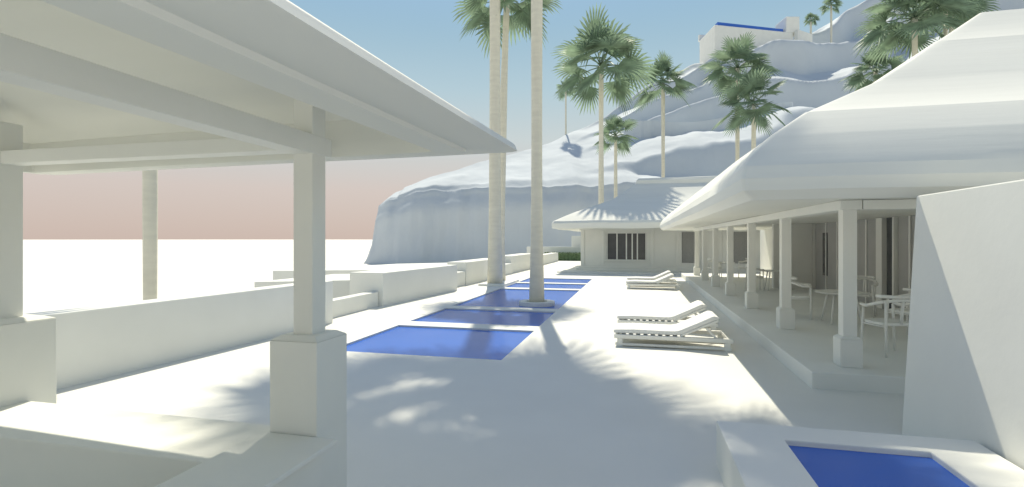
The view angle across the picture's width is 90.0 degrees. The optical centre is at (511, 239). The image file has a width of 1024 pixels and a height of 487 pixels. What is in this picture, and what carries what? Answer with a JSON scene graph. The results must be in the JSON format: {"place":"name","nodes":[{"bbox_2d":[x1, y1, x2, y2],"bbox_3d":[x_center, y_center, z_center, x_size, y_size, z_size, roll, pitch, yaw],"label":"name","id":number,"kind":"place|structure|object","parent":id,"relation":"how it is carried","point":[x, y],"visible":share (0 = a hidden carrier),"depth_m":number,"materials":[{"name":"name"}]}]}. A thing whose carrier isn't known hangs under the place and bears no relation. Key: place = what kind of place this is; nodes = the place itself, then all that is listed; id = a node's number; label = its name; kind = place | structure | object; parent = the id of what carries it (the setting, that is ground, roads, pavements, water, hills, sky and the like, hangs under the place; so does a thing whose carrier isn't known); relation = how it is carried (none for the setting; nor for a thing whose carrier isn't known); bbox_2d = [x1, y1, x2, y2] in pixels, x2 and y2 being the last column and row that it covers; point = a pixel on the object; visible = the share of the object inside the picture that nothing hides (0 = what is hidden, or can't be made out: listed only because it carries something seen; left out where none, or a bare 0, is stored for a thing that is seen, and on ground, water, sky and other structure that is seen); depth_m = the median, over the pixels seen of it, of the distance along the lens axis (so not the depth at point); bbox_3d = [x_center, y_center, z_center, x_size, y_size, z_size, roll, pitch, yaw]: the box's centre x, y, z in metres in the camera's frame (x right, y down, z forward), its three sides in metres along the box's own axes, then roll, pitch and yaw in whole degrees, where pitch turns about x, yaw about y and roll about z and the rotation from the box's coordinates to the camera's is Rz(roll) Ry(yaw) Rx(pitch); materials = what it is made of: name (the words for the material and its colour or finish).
{"place":"outdoors","nodes":[
{"label":"outdoors","id":0,"kind":"place"},
{"bbox_2d":[27,281,332,389],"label":"parapet wall","id":1,"kind":"structure","parent":0,"point":[97,342],"depth_m":7.39,"materials":[{"name":"white paint"}]},
{"bbox_2d":[23,240,377,313],"bbox_3d":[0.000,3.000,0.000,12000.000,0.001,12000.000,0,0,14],"label":"sea","id":2,"kind":"structure","parent":0,"point":[62,274],"depth_m":56.48,"materials":[{"name":"white liquid"}]},
{"bbox_2d":[142,170,157,299],"bbox_3d":[-7.050,-3.152,10.175,4.201,12.305,4.693,0,0,14],"label":"palm tree","id":3,"kind":"object","parent":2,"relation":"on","point":[150,221],"visible":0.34,"depth_m":9.90,"materials":[{"name":"beige plant"}]},
{"bbox_2d":[632,50,697,177],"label":"palm tree","id":4,"kind":"object","parent":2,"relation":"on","point":[662,64],"visible":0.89,"depth_m":49.77,"materials":[{"name":"green plant"}]},
{"bbox_2d":[254,274,349,297],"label":"terrace","id":5,"kind":"structure","parent":0,"point":[341,285],"depth_m":15.59,"materials":[{"name":"white paint"}]},
{"bbox_2d":[273,263,446,279],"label":"terrace","id":6,"kind":"structure","parent":0,"point":[282,274],"depth_m":22.04,"materials":[{"name":"white paint"}]},
{"bbox_2d":[350,265,456,306],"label":"parapet wall","id":7,"kind":"structure","parent":0,"point":[390,286],"depth_m":14.84,"materials":[{"name":"white paint"}]},
{"bbox_2d":[347,327,531,359],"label":"swimming pool water","id":8,"kind":"structure","parent":0,"point":[474,344],"depth_m":9.02,"materials":[{"name":"blue liquid"}]},
{"bbox_2d":[23,0,865,239],"label":"sky","id":9,"kind":"structure","parent":0,"point":[419,39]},
{"bbox_2d":[56,261,903,486],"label":"pool deck","id":10,"kind":"structure","parent":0,"point":[569,393],"depth_m":5.83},
{"bbox_2d":[0,0,516,486],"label":"garden pavilion","id":11,"kind":"structure","parent":10,"relation":"on","point":[96,86],"depth_m":3.26,"materials":[{"name":"white paint"}]},
{"bbox_2d":[333,291,377,317],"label":"parapet wall","id":12,"kind":"structure","parent":10,"relation":"on","point":[348,304],"depth_m":12.55,"materials":[{"name":"white paint"}]},
{"bbox_2d":[457,271,464,286],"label":"parapet wall","id":13,"kind":"structure","parent":10,"relation":"on","point":[460,278],"depth_m":19.62,"materials":[{"name":"white paint"}]},
{"bbox_2d":[447,258,487,284],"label":"parapet wall","id":14,"kind":"structure","parent":10,"relation":"on","point":[476,270],"depth_m":20.95,"materials":[{"name":"white paint"}]},
{"bbox_2d":[487,0,502,283],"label":"palm tree","id":15,"kind":"object","parent":10,"relation":"on","point":[494,276],"visible":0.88,"depth_m":20.00,"materials":[{"name":"beige plant"}]},
{"bbox_2d":[478,279,518,285],"bbox_3d":[-0.502,1.770,20.861,1.050,0.100,2.500,0,0,14],"label":"palm planter kerb","id":16,"kind":"object","parent":10,"relation":"on","point":[506,282],"visible":0.69,"depth_m":19.93,"materials":[{"name":"white paint"}]},
{"bbox_2d":[452,0,561,279],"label":"palm tree","id":17,"kind":"object","parent":10,"relation":"on","point":[478,12],"visible":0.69,"depth_m":21.55,"materials":[{"name":"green plant"}]},
{"bbox_2d":[527,247,580,253],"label":"wall","id":18,"kind":"structure","parent":10,"relation":"on","point":[562,249],"depth_m":44.77,"materials":[{"name":"white paint"}]},
{"bbox_2d":[544,252,580,260],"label":"hedge","id":19,"kind":"object","parent":10,"relation":"on","point":[569,256],"visible":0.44,"depth_m":42.99,"materials":[{"name":"green plant"}]},
{"bbox_2d":[572,236,580,246],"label":"wall","id":20,"kind":"structure","parent":10,"relation":"on","point":[576,241],"depth_m":45.14,"materials":[{"name":"white paint"}]},
{"bbox_2d":[549,1,658,203],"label":"palm tree","id":21,"kind":"object","parent":10,"relation":"on","point":[599,36],"visible":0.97,"depth_m":39.20,"materials":[{"name":"green plant"}]},
{"bbox_2d":[592,114,638,197],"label":"palm tree","id":22,"kind":"object","parent":10,"relation":"on","point":[613,123],"visible":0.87,"depth_m":44.90,"materials":[{"name":"green plant"}]},
{"bbox_2d":[627,270,676,282],"bbox_3d":[5.539,1.524,20.373,1.880,0.551,0.810,0,0,14],"label":"sun lounger","id":23,"kind":"object","parent":10,"relation":"on","point":[652,278],"visible":0.53,"depth_m":20.12,"materials":[{"name":"white fabric"}]},
{"bbox_2d":[626,273,679,289],"bbox_3d":[5.137,1.524,18.721,1.880,0.551,0.810,0,0,14],"label":"sun lounger","id":24,"kind":"object","parent":10,"relation":"on","point":[658,282],"visible":1,"depth_m":18.46,"materials":[{"name":"white paint"}]},
{"bbox_2d":[552,176,759,273],"bbox_3d":[12.033,-0.957,30.154,18.001,5.555,9.806,0,0,14],"label":"thatched hut","id":25,"kind":"object","parent":10,"relation":"on","point":[623,233],"visible":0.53,"depth_m":28.37,"materials":[{"name":"white paint"}]},
{"bbox_2d":[608,233,644,259],"bbox_3d":[9.947,0.440,28.161,9.400,1.720,0.030,0,0,14],"label":"window glass","id":26,"kind":"structure","parent":25,"relation":"in","point":[621,236],"depth_m":28.97,"materials":[{"name":"grey glass"}]},
{"bbox_2d":[606,232,646,259],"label":"window frames","id":27,"kind":"structure","parent":25,"relation":"in","point":[607,233],"depth_m":28.84,"materials":[{"name":"white paint"}]},
{"bbox_2d":[617,300,717,329],"bbox_3d":[3.090,1.524,10.317,1.880,0.551,0.810,0,0,14],"label":"sun lounger","id":28,"kind":"object","parent":10,"relation":"on","point":[686,311],"visible":0.69,"depth_m":10.08,"materials":[{"name":"white fabric"}]},
{"bbox_2d":[614,311,732,351],"bbox_3d":[2.718,1.524,8.791,1.880,0.551,0.810,0,0,14],"label":"sun lounger","id":29,"kind":"object","parent":10,"relation":"on","point":[696,323],"visible":1,"depth_m":8.51,"materials":[{"name":"white paint"}]},
{"bbox_2d":[680,272,907,393],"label":"terrace floor","id":30,"kind":"structure","parent":10,"relation":"on","point":[803,351],"depth_m":8.43,"materials":[{"name":"white paint"}]},
{"bbox_2d":[707,258,721,277],"bbox_3d":[8.333,1.188,21.216,0.507,0.825,0.584,0,0,-16],"label":"dining chair","id":31,"kind":"object","parent":30,"relation":"on","point":[708,259],"visible":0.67,"depth_m":21.04,"materials":[{"name":"white paint"}]},
{"bbox_2d":[738,258,746,277],"bbox_3d":[9.600,1.188,21.123,0.507,0.825,0.584,0,0,24],"label":"dining chair","id":32,"kind":"object","parent":30,"relation":"on","point":[741,267],"visible":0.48,"depth_m":20.99,"materials":[{"name":"white paint"}]},
{"bbox_2d":[745,264,763,290],"bbox_3d":[7.588,1.188,16.060,0.507,0.825,0.584,0,0,14],"label":"dining chair","id":33,"kind":"object","parent":30,"relation":"on","point":[759,276],"visible":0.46,"depth_m":16.09,"materials":[{"name":"white paint"}]},
{"bbox_2d":[764,270,778,290],"bbox_3d":[8.246,1.291,16.106,0.794,0.622,0.794,0,0,14],"label":"round table","id":34,"kind":"object","parent":30,"relation":"on","point":[769,271],"visible":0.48,"depth_m":16.08,"materials":[{"name":"white paint"}]},
{"bbox_2d":[694,210,862,367],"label":"terrace columns","id":35,"kind":"structure","parent":30,"relation":"on","point":[847,347],"depth_m":9.10,"materials":[{"name":"white paint"}]},
{"bbox_2d":[693,199,916,230],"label":"roof beam","id":36,"kind":"structure","parent":35,"relation":"on","point":[883,204],"depth_m":6.92,"materials":[{"name":"white paint"}]},
{"bbox_2d":[660,9,1023,229],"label":"thatched roof","id":37,"kind":"structure","parent":36,"relation":"on","point":[945,113],"depth_m":5.36,"materials":[{"name":"white"}]},
{"bbox_2d":[791,276,812,319],"bbox_3d":[5.878,1.188,10.515,0.507,0.825,0.584,0,0,29],"label":"dining chair","id":38,"kind":"object","parent":30,"relation":"on","point":[802,296],"visible":0.62,"depth_m":10.31,"materials":[{"name":"white paint"}]},
{"bbox_2d":[760,217,897,308],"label":"wall","id":39,"kind":"structure","parent":30,"relation":"on","point":[803,253],"depth_m":16.51,"materials":[{"name":"white paint"}]},
{"bbox_2d":[823,217,891,308],"bbox_3d":[9.078,0.550,13.552,0.064,2.100,4.571,0,0,13],"label":"dark opening","id":40,"kind":"object","parent":39,"relation":"attached to","point":[889,255],"visible":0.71,"depth_m":11.72,"materials":[{"name":"grey glass"}]},
{"bbox_2d":[816,215,915,307],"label":"sliding panels","id":41,"kind":"object","parent":39,"relation":"attached to","point":[871,252],"visible":0.41,"depth_m":12.91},
{"bbox_2d":[825,215,910,307],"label":"panel stiles","id":42,"kind":"object","parent":39,"relation":"attached to","point":[909,251],"visible":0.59,"depth_m":12.74,"materials":[{"name":"white paint"}]},
{"bbox_2d":[814,289,869,324],"bbox_3d":[6.295,1.301,9.788,0.914,0.603,0.914,0,0,14],"label":"round table","id":43,"kind":"object","parent":30,"relation":"on","point":[833,292],"visible":0.75,"depth_m":9.63,"materials":[{"name":"white paint"}]},
{"bbox_2d":[857,275,878,317],"bbox_3d":[7.376,1.188,10.785,0.584,0.825,0.507,0,0,44],"label":"dining chair","id":44,"kind":"object","parent":30,"relation":"on","point":[873,287],"visible":0.54,"depth_m":10.77,"materials":[{"name":"white paint"}]},
{"bbox_2d":[859,294,910,357],"bbox_3d":[5.264,1.180,7.129,0.596,0.841,0.517,0,0,-1],"label":"dining chair","id":45,"kind":"object","parent":30,"relation":"on","point":[885,322],"visible":0.84,"depth_m":7.00,"materials":[{"name":"white paint"}]},
{"bbox_2d":[887,288,910,334],"bbox_3d":[6.458,1.188,8.282,0.584,0.825,0.507,0,0,-16],"label":"dining chair","id":46,"kind":"object","parent":30,"relation":"on","point":[906,310],"visible":0.17,"depth_m":8.35,"materials":[{"name":"white paint"}]},
{"bbox_2d":[716,421,1023,486],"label":"plunge pool","id":47,"kind":"structure","parent":10,"relation":"on","point":[755,455],"depth_m":3.42,"materials":[{"name":"white paint"}]},
{"bbox_2d":[415,309,553,325],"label":"swimming pool water","id":48,"kind":"structure","parent":0,"point":[494,317],"depth_m":12.02,"materials":[{"name":"blue liquid"}]},
{"bbox_2d":[505,263,512,274],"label":"parapet wall","id":49,"kind":"structure","parent":0,"point":[508,268],"depth_m":26.20,"materials":[{"name":"white paint"}]},
{"bbox_2d":[456,289,577,308],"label":"swimming pool water","id":50,"kind":"structure","parent":0,"point":[505,298],"depth_m":15.87,"materials":[{"name":"blue liquid"}]},
{"bbox_2d":[519,299,554,306],"bbox_3d":[0.694,1.915,14.343,1.000,0.370,1.000,0,0,14],"label":"round palm planter","id":51,"kind":"object","parent":50,"relation":"in","point":[545,303],"visible":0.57,"depth_m":14.02,"materials":[{"name":"white paint"}]},
{"bbox_2d":[529,0,543,301],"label":"palm tree","id":52,"kind":"object","parent":51,"relation":"in","point":[536,290],"visible":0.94,"depth_m":14.20,"materials":[{"name":"beige plant"}]},
{"bbox_2d":[505,253,529,272],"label":"parapet wall","id":53,"kind":"structure","parent":0,"point":[520,261],"depth_m":28.49,"materials":[{"name":"white paint"}]},
{"bbox_2d":[508,284,584,288],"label":"swimming pool water","id":54,"kind":"structure","parent":0,"point":[552,286],"depth_m":19.91,"materials":[{"name":"blue liquid"}]},
{"bbox_2d":[543,253,557,264],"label":"parapet wall","id":55,"kind":"structure","parent":0,"point":[548,258],"depth_m":38.72,"materials":[{"name":"white paint"}]},
{"bbox_2d":[522,279,590,282],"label":"swimming pool water","id":56,"kind":"structure","parent":0,"point":[564,281],"depth_m":22.27,"materials":[{"name":"blue liquid"}]},
{"bbox_2d":[363,0,1023,264],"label":"hill","id":57,"kind":"structure","parent":0,"point":[442,218],"depth_m":69.53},
{"bbox_2d":[555,78,575,134],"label":"palm tree","id":58,"kind":"object","parent":57,"relation":"on","point":[565,96],"visible":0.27,"depth_m":83.91,"materials":[{"name":"green plant"}]},
{"bbox_2d":[697,31,784,161],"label":"palm tree","id":59,"kind":"object","parent":57,"relation":"on","point":[738,48],"visible":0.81,"depth_m":44.63,"materials":[{"name":"green plant"}]},
{"bbox_2d":[711,67,791,149],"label":"palm tree","id":60,"kind":"object","parent":57,"relation":"on","point":[746,86],"visible":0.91,"depth_m":41.48,"materials":[{"name":"green plant"}]},
{"bbox_2d":[698,17,811,65],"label":"hillside villa","id":61,"kind":"object","parent":57,"relation":"on","point":[712,39],"visible":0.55,"depth_m":106.27,"materials":[{"name":"white paint"}]},
{"bbox_2d":[802,12,819,33],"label":"palm tree","id":62,"kind":"object","parent":57,"relation":"on","point":[812,20],"visible":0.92,"depth_m":119.63,"materials":[{"name":"green plant"}]},
{"bbox_2d":[817,0,841,42],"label":"palm tree","id":63,"kind":"object","parent":57,"relation":"on","point":[824,8],"visible":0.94,"depth_m":119.60,"materials":[{"name":"green plant"}]},
{"bbox_2d":[838,46,906,92],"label":"palm tree","id":64,"kind":"object","parent":57,"relation":"on","point":[858,81],"visible":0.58,"depth_m":50.36,"materials":[{"name":"green plant"}]},
{"bbox_2d":[853,0,986,65],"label":"palm tree","id":65,"kind":"object","parent":57,"relation":"on","point":[896,33],"visible":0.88,"depth_m":44.94,"materials":[{"name":"green plant"}]},
{"bbox_2d":[900,0,1000,39],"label":"palm tree","id":66,"kind":"object","parent":57,"relation":"on","point":[985,4],"visible":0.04,"depth_m":47.55,"materials":[{"name":"green plant"}]},
{"bbox_2d":[918,0,983,35],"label":"palm tree","id":67,"kind":"object","parent":57,"relation":"on","point":[945,30],"visible":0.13,"depth_m":45.25,"materials":[{"name":"green plant"}]},
{"bbox_2d":[622,102,792,138],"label":"hillside path","id":68,"kind":"structure","parent":0,"point":[647,129],"depth_m":80.38,"materials":[{"name":"white"}]},
{"bbox_2d":[902,179,1023,469],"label":"garden wall","id":69,"kind":"structure","parent":0,"point":[964,378],"depth_m":3.88,"materials":[{"name":"white paint"}]}
]}

